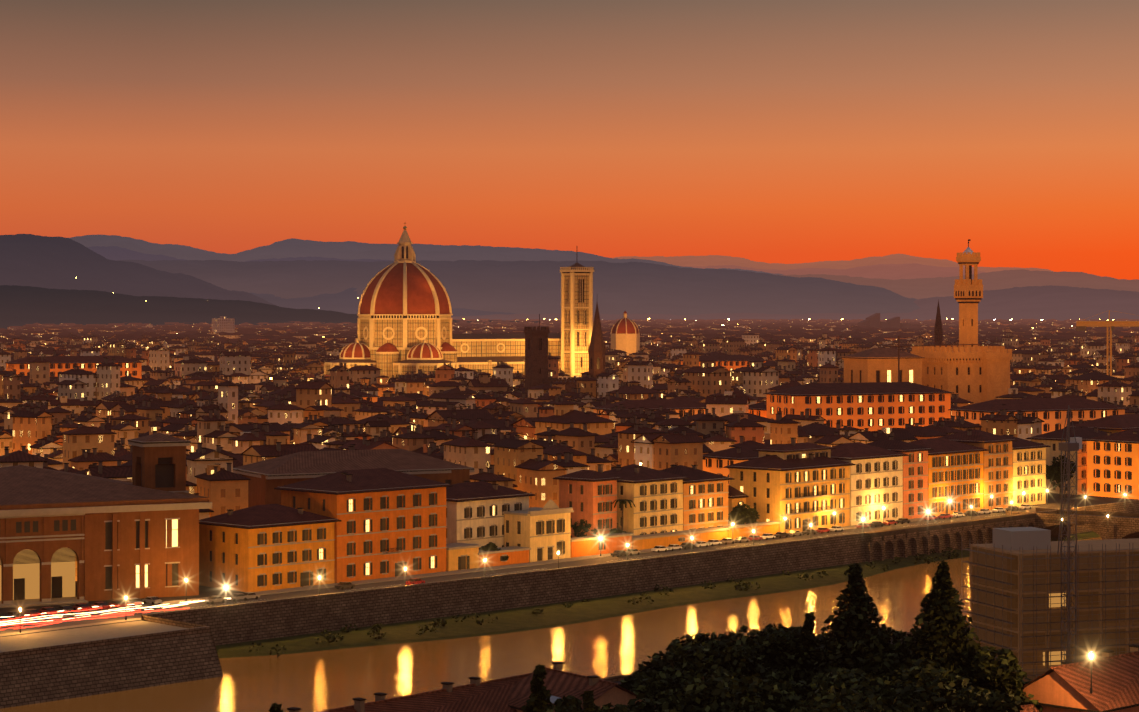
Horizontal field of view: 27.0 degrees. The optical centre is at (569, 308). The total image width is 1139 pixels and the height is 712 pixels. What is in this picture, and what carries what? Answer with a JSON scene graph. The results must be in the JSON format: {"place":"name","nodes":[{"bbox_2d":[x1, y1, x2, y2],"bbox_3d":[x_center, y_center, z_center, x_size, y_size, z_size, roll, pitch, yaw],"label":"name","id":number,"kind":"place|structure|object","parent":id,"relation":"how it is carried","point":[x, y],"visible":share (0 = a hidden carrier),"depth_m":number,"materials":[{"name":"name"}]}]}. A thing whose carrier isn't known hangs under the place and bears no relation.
{"place":"outdoors","nodes":[
{"label":"outdoors","id":0,"kind":"place"},
{"bbox_2d":[0,234,276,305],"bbox_3d":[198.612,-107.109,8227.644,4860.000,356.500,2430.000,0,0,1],"label":"mountain","id":1,"kind":"structure","parent":0,"point":[31,260],"depth_m":8534.11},
{"bbox_2d":[87,246,390,261],"bbox_3d":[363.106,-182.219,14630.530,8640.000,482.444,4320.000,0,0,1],"label":"mountain","id":2,"kind":"structure","parent":0,"point":[115,253],"depth_m":15851.71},
{"bbox_2d":[0,285,538,328],"bbox_3d":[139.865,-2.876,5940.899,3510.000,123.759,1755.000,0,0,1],"label":"hills","id":3,"kind":"structure","parent":0,"point":[21,305],"depth_m":5942.15,"materials":[{"name":"grey"}]},
{"bbox_2d":[207,297,1113,464],"bbox_3d":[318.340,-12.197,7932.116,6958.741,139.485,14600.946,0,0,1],"label":"distant lights","id":4,"kind":"object","parent":3,"relation":"on","point":[657,344],"depth_m":8298.18},
{"bbox_2d":[251,287,515,316],"bbox_3d":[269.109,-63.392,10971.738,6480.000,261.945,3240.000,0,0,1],"label":"mountain","id":5,"kind":"structure","parent":0,"point":[347,301],"depth_m":10077.19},
{"bbox_2d":[69,235,782,274],"bbox_3d":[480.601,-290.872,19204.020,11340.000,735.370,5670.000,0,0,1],"label":"mountain","id":6,"kind":"structure","parent":0,"point":[296,248],"depth_m":20396.33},
{"bbox_2d":[116,260,919,314],"bbox_3d":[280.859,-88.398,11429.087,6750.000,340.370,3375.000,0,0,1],"label":"mountains","id":7,"kind":"structure","parent":0,"point":[525,287],"depth_m":11099.34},
{"bbox_2d":[0,506,1060,635],"bbox_3d":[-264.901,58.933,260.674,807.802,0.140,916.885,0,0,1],"label":"road","id":8,"kind":"structure","parent":0,"point":[286,593],"depth_m":516.69,"materials":[{"name":"grey asphalt"}]},
{"bbox_2d":[0,504,1031,629],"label":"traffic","id":9,"kind":"object","parent":8,"relation":"on","point":[81,607],"visible":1,"depth_m":498.41,"materials":[{"name":"red paint"}]},
{"bbox_2d":[0,537,1101,711],"bbox_3d":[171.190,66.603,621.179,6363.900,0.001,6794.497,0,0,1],"label":"river water","id":10,"kind":"structure","parent":0,"point":[315,681],"depth_m":454.20,"materials":[{"name":"brown liquid"}]},
{"bbox_2d":[0,493,1138,683],"bbox_3d":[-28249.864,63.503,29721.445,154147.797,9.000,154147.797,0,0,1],"label":"trails","id":11,"kind":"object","parent":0,"point":[1054,500],"depth_m":496.64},
{"bbox_2d":[212,316,234,332],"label":"tower block","id":12,"kind":"structure","parent":11,"relation":"on","point":[223,324],"depth_m":3602.74,"materials":[{"name":"paint"}]},
{"bbox_2d":[0,433,473,607],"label":"building","id":13,"kind":"structure","parent":11,"relation":"on","point":[137,536],"depth_m":484.20,"materials":[{"name":"paint"}]},
{"bbox_2d":[324,223,560,380],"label":"cathedral","id":14,"kind":"structure","parent":11,"relation":"on","point":[404,314],"depth_m":1379.74,"materials":[{"name":"stone"}]},
{"bbox_2d":[524,314,596,394],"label":"tower","id":15,"kind":"structure","parent":11,"relation":"on","point":[536,357],"depth_m":1112.26,"materials":[{"name":"stone"}]},
{"bbox_2d":[0,332,1138,580],"bbox_3d":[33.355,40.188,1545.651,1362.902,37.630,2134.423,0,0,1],"label":"city buildings","id":16,"kind":"structure","parent":11,"relation":"on","point":[224,418],"depth_m":877.14,"materials":[{"name":"paint"}]},
{"bbox_2d":[0,500,1138,708],"bbox_3d":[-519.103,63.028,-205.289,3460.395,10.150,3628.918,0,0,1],"label":"embankment wall","id":17,"kind":"structure","parent":11,"relation":"on","point":[159,649],"depth_m":479.94,"materials":[{"name":"stone"}]},
{"bbox_2d":[0,319,1138,344],"bbox_3d":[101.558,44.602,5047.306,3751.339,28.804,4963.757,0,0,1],"label":"city","id":18,"kind":"object","parent":11,"relation":"on","point":[656,331],"visible":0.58,"depth_m":3818.55,"materials":[{"name":"paint"}]},
{"bbox_2d":[5,355,1138,498],"bbox_3d":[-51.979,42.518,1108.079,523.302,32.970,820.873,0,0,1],"label":"buildings","id":19,"kind":"structure","parent":11,"relation":"on","point":[1112,464],"depth_m":856.88,"materials":[{"name":"paint"}]},
{"bbox_2d":[19,489,1125,632],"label":"street lamps","id":20,"kind":"object","parent":11,"relation":"on","point":[319,576],"visible":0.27,"depth_m":564.53,"materials":[{"name":"black metal"}]},
{"bbox_2d":[560,263,593,376],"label":"bell tower","id":21,"kind":"structure","parent":11,"relation":"on","point":[576,305],"depth_m":1413.03,"materials":[{"name":"stone"}]},
{"bbox_2d":[588,303,605,377],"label":"church spire","id":22,"kind":"structure","parent":11,"relation":"on","point":[597,349],"depth_m":1152.73,"materials":[{"name":"stone"}]},
{"bbox_2d":[611,311,639,354],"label":"chapel dome","id":23,"kind":"structure","parent":11,"relation":"on","point":[625,335],"depth_m":1886.13,"materials":[{"name":"stone"}]},
{"bbox_2d":[249,455,1075,711],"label":"trees","id":24,"kind":"object","parent":11,"relation":"on","point":[854,660],"visible":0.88,"depth_m":282.90,"materials":[{"name":"green plant"}]},
{"bbox_2d":[199,414,1138,591],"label":"riverfront buildings","id":25,"kind":"structure","parent":11,"relation":"on","point":[354,525],"depth_m":581.50,"materials":[{"name":"paint"}]},
{"bbox_2d":[857,313,910,327],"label":"law courts","id":26,"kind":"object","parent":11,"relation":"on","point":[873,320],"visible":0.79,"depth_m":4572.17,"materials":[{"name":"grey concrete"}]},
{"bbox_2d":[841,239,1011,403],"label":"palace","id":27,"kind":"structure","parent":11,"relation":"on","point":[975,374],"depth_m":992.88,"materials":[{"name":"stone"}]},
{"bbox_2d":[883,336,987,381],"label":"tower crane","id":28,"kind":"object","parent":11,"relation":"on","point":[898,346],"visible":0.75,"depth_m":891.99,"materials":[{"name":"brown metal"}]},
{"bbox_2d":[934,299,942,346],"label":"distant spire","id":29,"kind":"structure","parent":11,"relation":"on","point":[938,334],"depth_m":1338.47,"materials":[{"name":"stone"}]},
{"bbox_2d":[864,513,1036,561],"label":"quay arches","id":30,"kind":"structure","parent":11,"relation":"on","point":[911,532],"depth_m":635.64,"materials":[{"name":"stone"}]},
{"bbox_2d":[962,527,1138,681],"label":"scaffolded building","id":31,"kind":"structure","parent":11,"relation":"on","point":[1014,600],"depth_m":371.97,"materials":[{"name":"concrete"}]},
{"bbox_2d":[1057,405,1081,664],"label":"tower crane mast","id":32,"kind":"object","parent":11,"relation":"on","point":[1073,444],"visible":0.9,"depth_m":365.70,"materials":[{"name":"grey"}]},
{"bbox_2d":[1006,508,1138,539],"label":"bridge","id":33,"kind":"structure","parent":11,"relation":"on","point":[1118,525],"depth_m":659.71,"materials":[{"name":"stone"}]},
{"bbox_2d":[1076,310,1138,375],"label":"tower crane","id":34,"kind":"object","parent":11,"relation":"on","point":[1081,325],"visible":0.85,"depth_m":1237.76,"materials":[{"name":"brown metal"}]},
{"bbox_2d":[0,0,1138,279],"label":"sky","id":35,"kind":"structure","parent":0,"point":[767,131],"materials":[{"name":"orange"}]},
{"bbox_2d":[216,531,1099,657],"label":"bank grass","id":36,"kind":"structure","parent":0,"point":[519,619],"depth_m":512.73,"materials":[{"name":"green plant"}]},
{"bbox_2d":[287,644,1138,711],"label":"houses","id":37,"kind":"structure","parent":0,"point":[1065,686],"depth_m":281.30,"materials":[{"name":"paint"}]},
{"bbox_2d":[451,285,1138,320],"bbox_3d":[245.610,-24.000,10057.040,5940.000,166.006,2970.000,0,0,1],"label":"mountain","id":38,"kind":"structure","parent":0,"point":[1060,303],"depth_m":9564.63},
{"bbox_2d":[612,254,1053,272],"bbox_3d":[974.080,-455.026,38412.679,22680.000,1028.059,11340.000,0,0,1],"label":"mountain","id":39,"kind":"structure","parent":0,"point":[705,261],"depth_m":40873.05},
{"bbox_2d":[682,263,985,279],"bbox_3d":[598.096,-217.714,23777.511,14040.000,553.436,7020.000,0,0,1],"label":"mountain","id":40,"kind":"structure","parent":0,"point":[899,271],"depth_m":25002.99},
{"bbox_2d":[773,269,1138,298],"bbox_3d":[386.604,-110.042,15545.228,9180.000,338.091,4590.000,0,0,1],"label":"mountain","id":41,"kind":"structure","parent":0,"point":[919,288],"depth_m":15891.20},
{"bbox_2d":[1089,651,1092,693],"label":"yard lamps","id":42,"kind":"object","parent":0,"point":[1091,657],"visible":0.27,"depth_m":266.99,"materials":[{"name":"black metal"}]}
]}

